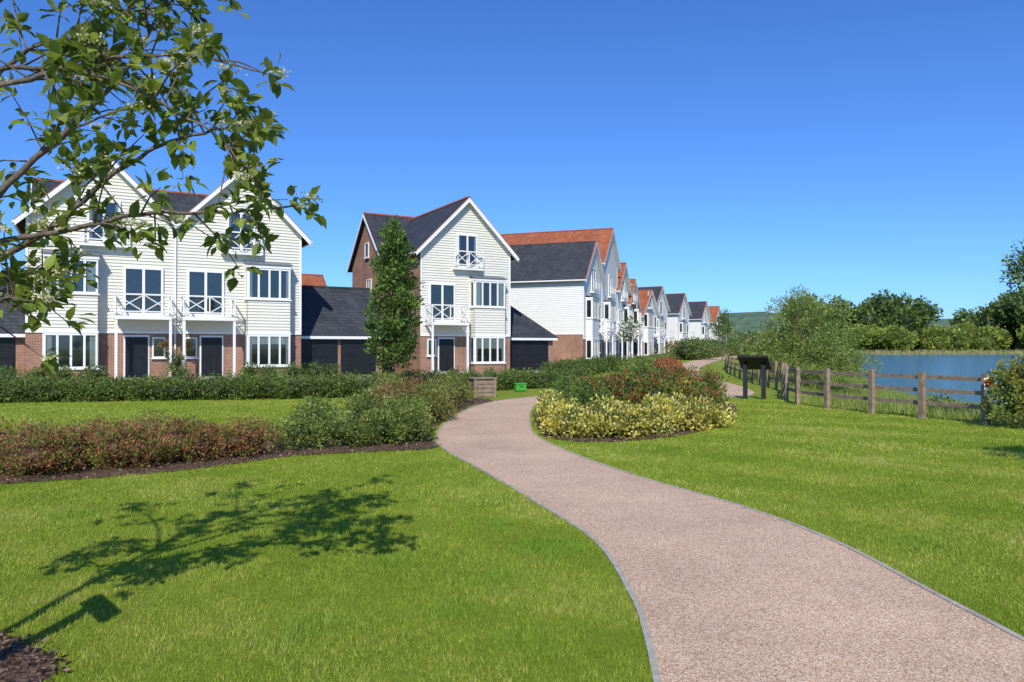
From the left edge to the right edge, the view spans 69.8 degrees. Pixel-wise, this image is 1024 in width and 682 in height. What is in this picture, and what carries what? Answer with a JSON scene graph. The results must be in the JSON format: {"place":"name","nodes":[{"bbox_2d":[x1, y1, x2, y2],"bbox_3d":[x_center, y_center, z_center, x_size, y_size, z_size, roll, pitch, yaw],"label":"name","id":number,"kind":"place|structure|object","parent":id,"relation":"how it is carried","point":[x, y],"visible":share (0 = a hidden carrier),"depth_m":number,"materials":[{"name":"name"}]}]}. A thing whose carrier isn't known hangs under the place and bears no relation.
{"place":"outdoors","nodes":[
{"label":"outdoors","id":0,"kind":"place"},
{"bbox_2d":[41,242,291,369],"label":"window sills","id":1,"kind":"structure","parent":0,"point":[185,316],"depth_m":37.74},
{"bbox_2d":[52,202,285,366],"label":"window reveals","id":2,"kind":"structure","parent":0,"point":[153,282],"depth_m":37.91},
{"bbox_2d":[68,359,681,383],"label":"road","id":3,"kind":"structure","parent":0,"point":[357,376],"depth_m":39.00,"materials":[{"name":"grey asphalt"}]},
{"bbox_2d":[114,319,235,378],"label":"porch posts","id":4,"kind":"object","parent":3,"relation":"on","point":[184,339],"visible":0.82,"depth_m":36.41,"materials":[{"name":"white paint"}]},
{"bbox_2d":[0,349,1023,681],"bbox_3d":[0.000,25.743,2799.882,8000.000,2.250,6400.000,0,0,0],"label":"ground","id":5,"kind":"structure","parent":0,"point":[772,393],"depth_m":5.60,"materials":[{"name":"green plant"}]},
{"bbox_2d":[0,278,24,380],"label":"garage","id":6,"kind":"structure","parent":5,"relation":"on","point":[12,351],"depth_m":35.47,"materials":[{"name":"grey brick"}]},
{"bbox_2d":[0,337,14,376],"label":"garage door","id":7,"kind":"structure","parent":6,"relation":"in","point":[7,344],"depth_m":35.25,"materials":[{"name":"black paint"}]},
{"bbox_2d":[0,639,56,681],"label":"mulch ring","id":8,"kind":"object","parent":5,"relation":"on","point":[22,676],"visible":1,"depth_m":3.75,"materials":[{"name":"brown wood"}]},
{"bbox_2d":[0,629,70,681],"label":"bark chips","id":9,"kind":"object","parent":8,"relation":"on","point":[26,649],"visible":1,"depth_m":3.84,"materials":[{"name":"brown wood"}]},
{"bbox_2d":[0,0,326,373],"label":"whitebeam tree","id":10,"kind":"object","parent":8,"relation":"on","point":[96,57],"visible":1,"depth_m":3.65,"materials":[{"name":"green plant"}]},
{"bbox_2d":[25,331,300,380],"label":"brick walls","id":11,"kind":"structure","parent":5,"relation":"on","point":[33,341],"depth_m":37.24,"materials":[{"name":"red brick"}]},
{"bbox_2d":[16,180,307,245],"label":"roof","id":12,"kind":"structure","parent":11,"relation":"on","point":[183,202],"depth_m":45.91,"materials":[{"name":"tile"}]},
{"bbox_2d":[33,177,208,195],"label":"ridge tiles","id":13,"kind":"object","parent":12,"relation":"attached to","point":[144,189],"visible":0.1,"depth_m":46.59,"materials":[{"name":"tile"}]},
{"bbox_2d":[14,161,310,239],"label":"verge tiles","id":14,"kind":"object","parent":12,"relation":"attached to","point":[163,209],"visible":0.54,"depth_m":37.61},
{"bbox_2d":[14,161,310,245],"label":"bargeboards","id":15,"kind":"object","parent":11,"relation":"attached to","point":[19,218],"visible":0.57,"depth_m":36.72,"materials":[{"name":"white paint"}]},
{"bbox_2d":[25,330,300,334],"bbox_3d":[-17.244,-0.430,37.581,12.800,0.117,0.055,0,-1,-30],"label":"band board","id":16,"kind":"object","parent":11,"relation":"attached to","point":[145,332],"visible":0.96,"depth_m":37.24,"materials":[{"name":"white paint"}]},
{"bbox_2d":[25,216,301,332],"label":"corner boards","id":17,"kind":"object","parent":11,"relation":"attached to","point":[26,316],"visible":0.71,"depth_m":40.74,"materials":[{"name":"white paint"}]},
{"bbox_2d":[28,167,299,332],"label":"weatherboard cladding","id":18,"kind":"structure","parent":11,"relation":"attached to","point":[265,316],"depth_m":37.67,"materials":[{"name":"white wood"}]},
{"bbox_2d":[41,249,292,265],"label":"bay roof","id":19,"kind":"structure","parent":18,"relation":"attached to","point":[246,262],"depth_m":38.93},
{"bbox_2d":[174,228,175,378],"bbox_3d":[-17.215,-1.967,37.544,0.080,7.850,0.070,0,-1,-30],"label":"rainwater pipe","id":20,"kind":"object","parent":18,"relation":"attached to","point":[175,297],"visible":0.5,"depth_m":37.51,"materials":[{"name":"white paint"}]},
{"bbox_2d":[42,199,290,368],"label":"window frames","id":21,"kind":"structure","parent":11,"relation":"attached to","point":[247,296],"depth_m":37.83,"materials":[{"name":"white plastic"}]},
{"bbox_2d":[46,201,288,365],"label":"curtains","id":22,"kind":"object","parent":21,"relation":"attached to","point":[253,339],"visible":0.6,"depth_m":35.73,"materials":[{"name":"white fabric"}]},
{"bbox_2d":[42,253,291,334],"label":"bay cornice","id":23,"kind":"structure","parent":11,"relation":"attached to","point":[246,266],"depth_m":38.80,"materials":[{"name":"white paint"}]},
{"bbox_2d":[79,242,262,321],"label":"balcony deck","id":24,"kind":"structure","parent":11,"relation":"attached to","point":[166,318],"depth_m":36.28,"materials":[{"name":"white paint"}]},
{"bbox_2d":[80,220,261,316],"bbox_3d":[-16.940,-3.546,37.081,8.440,4.500,1.170,0,-1,-30],"label":"balcony railing","id":25,"kind":"object","parent":24,"relation":"on","point":[169,309],"visible":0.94,"depth_m":36.43,"materials":[{"name":"white metal"}]},
{"bbox_2d":[123,335,222,376],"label":"door frames","id":26,"kind":"structure","parent":11,"relation":"attached to","point":[124,336],"depth_m":36.95,"materials":[{"name":"white paint"}]},
{"bbox_2d":[157,339,193,350],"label":"hanging basket flowers","id":27,"kind":"object","parent":11,"relation":"hanging from","point":[163,344],"visible":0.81,"depth_m":37.10,"materials":[{"name":"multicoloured plant"}]},
{"bbox_2d":[45,367,289,380],"bbox_3d":[-17.095,1.831,37.305,11.300,0.850,0.650,0,-1,-30],"label":"bay brickwork","id":28,"kind":"object","parent":5,"relation":"on","point":[97,370],"visible":0.11,"depth_m":35.03,"materials":[{"name":"red brick"}]},
{"bbox_2d":[0,347,341,381],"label":"front garden shrubs","id":29,"kind":"object","parent":5,"relation":"on","point":[94,373],"visible":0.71,"depth_m":36.31,"materials":[{"name":"green plant"}]},
{"bbox_2d":[0,369,388,402],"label":"hedge","id":30,"kind":"object","parent":5,"relation":"on","point":[88,389],"visible":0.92,"depth_m":22.72,"materials":[{"name":"green plant"}]},
{"bbox_2d":[0,397,491,483],"bbox_3d":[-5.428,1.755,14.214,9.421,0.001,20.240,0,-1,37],"label":"mulch bed","id":31,"kind":"object","parent":5,"relation":"on","point":[86,471],"visible":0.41,"depth_m":10.60,"materials":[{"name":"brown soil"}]},
{"bbox_2d":[0,408,284,480],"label":"russet hedge","id":32,"kind":"object","parent":31,"relation":"on","point":[47,449],"visible":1,"depth_m":10.03,"materials":[{"name":"brown plant"}]},
{"bbox_2d":[266,386,438,450],"bbox_3d":[-2.679,1.355,13.760,2.812,0.898,4.552,0,0,0],"label":"green shrub","id":33,"kind":"object","parent":31,"relation":"on","point":[398,422],"visible":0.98,"depth_m":12.37,"materials":[{"name":"green plant"}]},
{"bbox_2d":[358,373,431,415],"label":"russet shrub","id":34,"kind":"object","parent":31,"relation":"on","point":[406,388],"visible":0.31,"depth_m":15.58,"materials":[{"name":"brown plant"}]},
{"bbox_2d":[341,368,477,423],"bbox_3d":[-2.598,1.344,19.976,3.163,1.055,9.273,0,0,0],"label":"green shrub","id":35,"kind":"object","parent":31,"relation":"on","point":[444,394],"visible":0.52,"depth_m":18.37,"materials":[{"name":"green plant"}]},
{"bbox_2d":[301,285,381,374],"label":"garage","id":36,"kind":"structure","parent":5,"relation":"on","point":[332,322],"depth_m":43.91,"materials":[{"name":"grey brick"}]},
{"bbox_2d":[360,215,425,377],"bbox_3d":[-3.617,-0.814,22.453,1.993,6.096,1.797,0,-1,42],"label":"young tree","id":37,"kind":"object","parent":5,"relation":"on","point":[394,265],"visible":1,"depth_m":22.15,"materials":[{"name":"green plant"}]},
{"bbox_2d":[352,224,509,373],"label":"brick walls","id":38,"kind":"structure","parent":5,"relation":"on","point":[362,273],"depth_m":46.96,"materials":[{"name":"red brick"}]},
{"bbox_2d":[348,198,514,272],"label":"roof","id":39,"kind":"structure","parent":38,"relation":"on","point":[420,231],"depth_m":51.42,"materials":[{"name":"tile"}]},
{"bbox_2d":[346,214,378,274],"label":"bargeboards","id":40,"kind":"object","parent":39,"relation":"attached to","point":[363,217],"visible":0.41,"depth_m":54.21,"materials":[{"name":"white paint"}]},
{"bbox_2d":[363,196,470,220],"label":"ridge tiles","id":41,"kind":"object","parent":39,"relation":"attached to","point":[411,217],"visible":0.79,"depth_m":53.75,"materials":[{"name":"tile"}]},
{"bbox_2d":[366,236,501,361],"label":"window reveals","id":42,"kind":"structure","parent":38,"relation":"attached to","point":[447,294],"depth_m":46.90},
{"bbox_2d":[364,257,505,363],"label":"window sills","id":43,"kind":"structure","parent":38,"relation":"attached to","point":[469,307],"depth_m":46.84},
{"bbox_2d":[365,234,504,362],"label":"window frames","id":44,"kind":"structure","parent":38,"relation":"attached to","point":[454,303],"depth_m":46.81,"materials":[{"name":"white plastic"}]},
{"bbox_2d":[459,235,503,361],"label":"curtains","id":45,"kind":"object","parent":44,"relation":"attached to","point":[486,340],"visible":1,"depth_m":47.19,"materials":[{"name":"white fabric"}]},
{"bbox_2d":[438,337,454,369],"bbox_3d":[-4.142,0.904,46.248,1.160,2.250,0.050,0,-1,-30],"label":"front door","id":46,"kind":"structure","parent":38,"relation":"attached to","point":[438,349],"depth_m":46.17,"materials":[{"name":"white paint"}]},
{"bbox_2d":[439,339,453,370],"bbox_3d":[-4.116,0.934,46.202,1.000,2.110,0.055,0,-1,-30],"label":"front door","id":47,"kind":"structure","parent":46,"relation":"attached to","point":[446,354],"depth_m":46.18,"materials":[{"name":"black paint"}]},
{"bbox_2d":[424,267,483,325],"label":"balcony deck","id":48,"kind":"structure","parent":38,"relation":"attached to","point":[450,323],"depth_m":45.47,"materials":[{"name":"white paint"}]},
{"bbox_2d":[424,250,483,321],"bbox_3d":[-3.417,-3.473,45.998,3.970,4.500,1.170,0,-1,-30],"label":"balcony railing","id":49,"kind":"object","parent":48,"relation":"on","point":[450,306],"visible":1,"depth_m":45.66,"materials":[{"name":"white metal"}]},
{"bbox_2d":[422,203,508,334],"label":"weatherboard cladding","id":50,"kind":"structure","parent":38,"relation":"attached to","point":[438,256],"depth_m":46.86,"materials":[{"name":"white wood"}]},
{"bbox_2d":[420,250,510,334],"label":"corner boards","id":51,"kind":"object","parent":38,"relation":"attached to","point":[509,292],"visible":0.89,"depth_m":48.52,"materials":[{"name":"white paint"}]},
{"bbox_2d":[416,198,518,261],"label":"bargeboards","id":52,"kind":"object","parent":38,"relation":"attached to","point":[491,227],"visible":0.96,"depth_m":47.05,"materials":[{"name":"white paint"}]},
{"bbox_2d":[470,278,505,336],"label":"bay cornice","id":53,"kind":"structure","parent":38,"relation":"attached to","point":[486,279],"depth_m":47.01,"materials":[{"name":"white paint"}]},
{"bbox_2d":[428,325,468,371],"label":"porch posts","id":54,"kind":"object","parent":5,"relation":"on","point":[431,328],"visible":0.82,"depth_m":44.94,"materials":[{"name":"white paint"}]},
{"bbox_2d":[467,377,496,397],"bbox_3d":[-1.000,1.530,24.388,0.800,0.640,0.800,0,-1,-20],"label":"timber planter","id":55,"kind":"object","parent":5,"relation":"on","point":[484,386],"visible":0.79,"depth_m":24.09,"materials":[{"name":"brown wood"}]},
{"bbox_2d":[371,366,592,390],"bbox_3d":[-0.703,1.447,28.486,11.051,1.009,2.283,0,-1,-39],"label":"hedge","id":56,"kind":"object","parent":5,"relation":"on","point":[507,378],"visible":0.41,"depth_m":28.77,"materials":[{"name":"green plant"}]},
{"bbox_2d":[470,364,504,372],"bbox_3d":[-1.567,1.914,47.380,2.200,0.850,0.650,0,-1,-30],"label":"bay brickwork","id":57,"kind":"object","parent":5,"relation":"on","point":[478,368],"visible":0.43,"depth_m":46.97,"materials":[{"name":"red brick"}]},
{"bbox_2d":[513,383,526,391],"bbox_3d":[0.304,1.720,27.372,0.440,0.310,0.350,0,0,-17],"label":"green storage box","id":58,"kind":"object","parent":5,"relation":"on","point":[519,386],"visible":0.97,"depth_m":27.26,"materials":[{"name":"plastic"}]},
{"bbox_2d":[510,306,558,370],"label":"garage","id":59,"kind":"structure","parent":5,"relation":"on","point":[531,344],"depth_m":51.25,"materials":[{"name":"grey brick"}]},
{"bbox_2d":[510,340,547,370],"bbox_3d":[0.998,0.993,50.944,3.600,2.150,0.055,0,-1,-30],"label":"garage door","id":60,"kind":"structure","parent":59,"relation":"in","point":[523,353],"depth_m":51.00,"materials":[{"name":"black paint"}]},
{"bbox_2d":[508,240,613,362],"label":"townhouse","id":61,"kind":"structure","parent":5,"relation":"on","point":[556,288],"depth_m":65.40,"materials":[{"name":"white wood"}]},
{"bbox_2d":[586,268,600,358],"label":"window frames","id":62,"kind":"structure","parent":61,"relation":"in","point":[598,349],"depth_m":65.60,"materials":[{"name":"white paint"}]},
{"bbox_2d":[500,228,627,357],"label":"townhouse","id":63,"kind":"structure","parent":5,"relation":"on","point":[605,238],"depth_m":73.90,"materials":[{"name":"white brick"}]},
{"bbox_2d":[604,275,616,357],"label":"window frames","id":64,"kind":"structure","parent":63,"relation":"in","point":[610,305],"depth_m":72.03,"materials":[{"name":"white paint"}]},
{"bbox_2d":[536,354,627,375],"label":"hedge","id":65,"kind":"object","parent":5,"relation":"on","point":[596,364],"visible":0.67,"depth_m":42.53,"materials":[{"name":"green plant"}]},
{"bbox_2d":[616,262,632,359],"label":"townhouse","id":66,"kind":"structure","parent":5,"relation":"on","point":[623,290],"depth_m":79.34,"materials":[{"name":"white wood"}]},
{"bbox_2d":[618,280,632,355],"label":"window frames","id":67,"kind":"structure","parent":66,"relation":"in","point":[630,311],"depth_m":79.55,"materials":[{"name":"white paint"}]},
{"bbox_2d":[617,314,642,357],"bbox_3d":[9.313,0.188,57.983,1.676,4.679,2.089,0,-1,-37],"label":"young tree","id":68,"kind":"object","parent":5,"relation":"on","point":[626,335],"visible":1,"depth_m":57.96,"materials":[{"name":"green plant"}]},
{"bbox_2d":[627,279,642,356],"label":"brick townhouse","id":69,"kind":"structure","parent":5,"relation":"on","point":[634,301],"depth_m":84.53,"materials":[{"name":"wood"}]},
{"bbox_2d":[631,284,640,355],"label":"window frames","id":70,"kind":"structure","parent":69,"relation":"in","point":[638,312],"depth_m":84.62,"materials":[{"name":"white paint"}]},
{"bbox_2d":[532,401,738,441],"bbox_3d":[3.418,1.785,17.936,5.797,0.001,10.500,0,0,0],"label":"mulch bed","id":71,"kind":"object","parent":5,"relation":"on","point":[621,439],"visible":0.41,"depth_m":13.30,"materials":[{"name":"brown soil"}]},
{"bbox_2d":[541,371,724,408],"bbox_3d":[2.491,1.336,19.952,4.422,1.069,8.744,0,-1,34],"label":"green shrub","id":72,"kind":"object","parent":71,"relation":"on","point":[581,395],"visible":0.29,"depth_m":16.72,"materials":[{"name":"green plant"}]},
{"bbox_2d":[534,386,736,439],"bbox_3d":[2.536,1.424,16.020,4.181,0.827,6.473,0,0,0],"label":"variegated shrub","id":73,"kind":"object","parent":71,"relation":"on","point":[649,416],"visible":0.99,"depth_m":13.84,"materials":[{"name":"yellow plant"}]},
{"bbox_2d":[569,362,733,408],"bbox_3d":[3.701,1.197,18.368,4.693,1.351,4.887,0,0,0],"label":"red tipped shrub","id":74,"kind":"object","parent":71,"relation":"on","point":[633,389],"visible":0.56,"depth_m":17.48,"materials":[{"name":"green plant"}]},
{"bbox_2d":[608,352,675,378],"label":"green shrub","id":75,"kind":"object","parent":5,"relation":"on","point":[642,363],"visible":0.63,"depth_m":37.50,"materials":[{"name":"green plant"}]},
{"bbox_2d":[638,290,665,355],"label":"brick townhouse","id":76,"kind":"structure","parent":5,"relation":"on","point":[650,315],"depth_m":94.62,"materials":[{"name":"wood"}]},
{"bbox_2d":[644,291,656,354],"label":"window frames","id":77,"kind":"structure","parent":76,"relation":"in","point":[648,315],"depth_m":94.56,"materials":[{"name":"white paint"}]},
{"bbox_2d":[637,286,673,353],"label":"townhouse","id":78,"kind":"structure","parent":5,"relation":"on","point":[661,300],"depth_m":115.94,"materials":[{"name":"white brick"}]},
{"bbox_2d":[658,301,666,353],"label":"window frames","id":79,"kind":"structure","parent":78,"relation":"in","point":[659,321],"depth_m":114.29,"materials":[{"name":"white paint"}]},
{"bbox_2d":[652,357,689,378],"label":"red shrub","id":80,"kind":"object","parent":5,"relation":"on","point":[670,361],"visible":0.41,"depth_m":35.69,"materials":[{"name":"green plant"}]},
{"bbox_2d":[666,293,694,352],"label":"townhouse","id":81,"kind":"structure","parent":5,"relation":"on","point":[678,314],"depth_m":129.19,"materials":[{"name":"white wood"}]},
{"bbox_2d":[688,301,714,339],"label":"townhouse","id":82,"kind":"structure","parent":5,"relation":"on","point":[699,319],"depth_m":149.17,"materials":[{"name":"white wood"}]},
{"bbox_2d":[662,336,753,359],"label":"green shrub","id":83,"kind":"object","parent":5,"relation":"on","point":[692,348],"visible":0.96,"depth_m":98.03,"materials":[{"name":"green plant"}]},
{"bbox_2d":[708,306,726,340],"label":"townhouse","id":84,"kind":"structure","parent":5,"relation":"on","point":[714,311],"depth_m":161.56,"materials":[{"name":"orange brick"}]},
{"bbox_2d":[707,308,735,360],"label":"young tree","id":85,"kind":"object","parent":5,"relation":"on","point":[720,325],"visible":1,"depth_m":89.70,"materials":[{"name":"green plant"}]},
{"bbox_2d":[737,355,771,399],"bbox_3d":[7.660,1.145,23.209,0.920,1.390,0.640,0,-1,30],"label":"information lectern","id":86,"kind":"object","parent":5,"relation":"on","point":[758,362],"visible":0.98,"depth_m":23.12,"materials":[{"name":"black metal"}]},
{"bbox_2d":[528,395,1023,641],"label":"path edging","id":87,"kind":"object","parent":5,"relation":"on","point":[974,613],"visible":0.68,"depth_m":5.84,"materials":[{"name":"concrete"}]},
{"bbox_2d":[724,327,842,351],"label":"distant trees","id":88,"kind":"object","parent":5,"relation":"on","point":[738,337],"visible":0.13,"depth_m":253.96,"materials":[{"name":"green plant"}]},
{"bbox_2d":[738,283,883,377],"bbox_3d":[14.775,-0.257,36.669,6.834,5.252,4.951,0,0,0],"label":"willow shrub","id":89,"kind":"object","parent":5,"relation":"on","point":[793,341],"visible":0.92,"depth_m":35.91,"materials":[{"name":"green plant"}]},
{"bbox_2d":[725,353,991,424],"bbox_3d":[13.443,1.589,41.291,3.040,1.399,51.941,0,0,11],"label":"post and rail fence","id":90,"kind":"object","parent":5,"relation":"on","point":[871,386],"visible":0.7,"depth_m":18.15,"materials":[{"name":"wood"}]},
{"bbox_2d":[723,324,1013,349],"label":"distant woodland","id":91,"kind":"object","parent":5,"relation":"on","point":[733,331],"depth_m":500.08,"materials":[{"name":"green plant"}]},
{"bbox_2d":[770,351,974,410],"bbox_3d":[12.192,1.445,27.567,3.143,2.051,16.271,0,0,6],"label":"lakeside shrub","id":92,"kind":"object","parent":5,"relation":"on","point":[814,377],"visible":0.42,"depth_m":29.20,"materials":[{"name":"green plant"}]},
{"bbox_2d":[728,364,1022,422],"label":"rough grass","id":93,"kind":"structure","parent":5,"relation":"on","point":[913,408],"depth_m":20.91,"materials":[{"name":"green plant"}]},
{"bbox_2d":[784,288,1023,351],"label":"distant trees","id":94,"kind":"object","parent":5,"relation":"on","point":[916,315],"visible":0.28,"depth_m":261.17,"materials":[{"name":"green plant"}]},
{"bbox_2d":[826,320,1023,351],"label":"lakeshore bushes","id":95,"kind":"object","parent":5,"relation":"on","point":[966,336],"visible":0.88,"depth_m":245.16,"materials":[{"name":"green plant"}]},
{"bbox_2d":[844,348,1023,354],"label":"reeds","id":96,"kind":"object","parent":5,"relation":"on","point":[932,352],"visible":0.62,"depth_m":234.47,"materials":[{"name":"green plant"}]},
{"bbox_2d":[977,353,1023,428],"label":"lakeside shrub","id":97,"kind":"object","parent":5,"relation":"on","point":[1012,398],"visible":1,"depth_m":14.87,"materials":[{"name":"green plant"}]},
{"bbox_2d":[999,239,1023,317],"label":"young tree","id":98,"kind":"object","parent":5,"relation":"on","point":[1017,274],"visible":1,"depth_m":15.76,"materials":[{"name":"green plant"}]},
{"bbox_2d":[0,0,1023,318],"label":"sky","id":99,"kind":"structure","parent":0,"point":[736,154],"materials":[{"name":"blue"}]},
{"bbox_2d":[438,356,1023,681],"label":"path","id":100,"kind":"structure","parent":0,"point":[726,591],"depth_m":5.02,"materials":[{"name":"gravel"}]},
{"bbox_2d":[435,396,661,681],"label":"path edging","id":101,"kind":"object","parent":100,"relation":"on","point":[644,628],"visible":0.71,"depth_m":5.25,"materials":[{"name":"concrete"}]},
{"bbox_2d":[722,312,956,333],"bbox_3d":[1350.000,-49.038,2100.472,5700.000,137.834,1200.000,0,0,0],"label":"hills","id":102,"kind":"structure","parent":0,"point":[745,321],"depth_m":1841.67,"materials":[{"name":"green plant"}]},
{"bbox_2d":[850,354,1023,403],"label":"lake water","id":103,"kind":"structure","parent":0,"point":[971,365],"depth_m":82.09,"materials":[{"name":"blue liquid"}]},
{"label":"brick walls","id":104,"kind":"object","parent":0,"visible":0},
{"bbox_2d":[302,275,326,285],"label":"roof","id":105,"kind":"structure","parent":104,"relation":"on","point":[314,280],"depth_m":68.95,"materials":[{"name":"tile"}]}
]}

